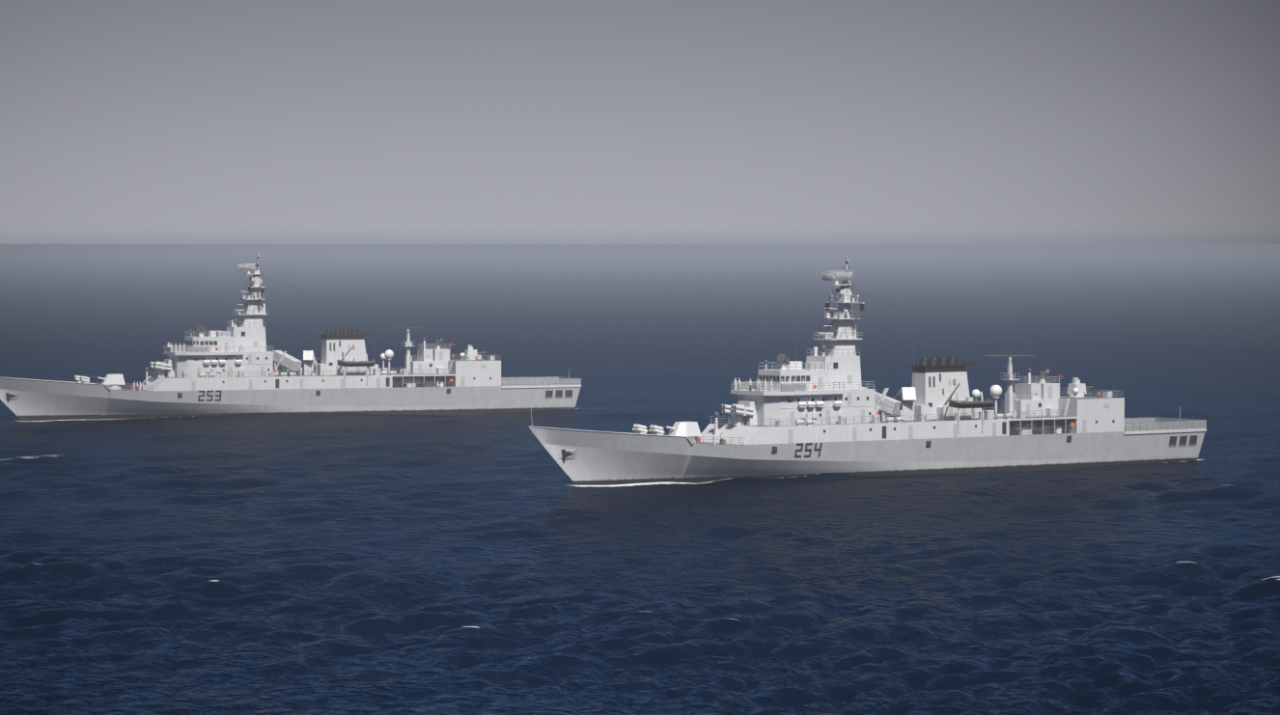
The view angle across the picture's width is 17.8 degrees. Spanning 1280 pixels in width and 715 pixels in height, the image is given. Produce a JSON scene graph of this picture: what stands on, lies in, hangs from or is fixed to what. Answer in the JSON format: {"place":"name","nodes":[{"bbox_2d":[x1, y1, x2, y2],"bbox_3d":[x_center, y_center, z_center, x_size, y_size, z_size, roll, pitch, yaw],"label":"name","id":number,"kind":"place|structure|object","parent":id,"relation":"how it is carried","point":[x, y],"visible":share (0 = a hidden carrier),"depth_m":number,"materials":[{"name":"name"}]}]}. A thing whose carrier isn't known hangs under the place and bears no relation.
{"place":"outdoors","nodes":[
{"label":"outdoors","id":0,"kind":"place"},
{"bbox_2d":[0,244,1279,714],"bbox_3d":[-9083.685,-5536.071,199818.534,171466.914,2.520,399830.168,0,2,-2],"label":"sea","id":1,"kind":"structure","parent":0,"point":[500,563],"depth_m":510.71,"materials":[{"name":"liquid"}]},
{"bbox_2d":[0,252,581,421],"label":"frigate","id":2,"kind":"object","parent":1,"relation":"on","point":[231,371],"visible":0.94,"depth_m":805.62,"materials":[{"name":"grey metal"}]},
{"bbox_2d":[528,256,1206,485],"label":"frigate","id":3,"kind":"object","parent":1,"relation":"on","point":[819,414],"visible":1,"depth_m":597.34,"materials":[{"name":"grey metal"}]},
{"bbox_2d":[0,0,1279,244],"label":"sky","id":4,"kind":"structure","parent":0,"point":[123,122],"materials":[{"name":"grey"}]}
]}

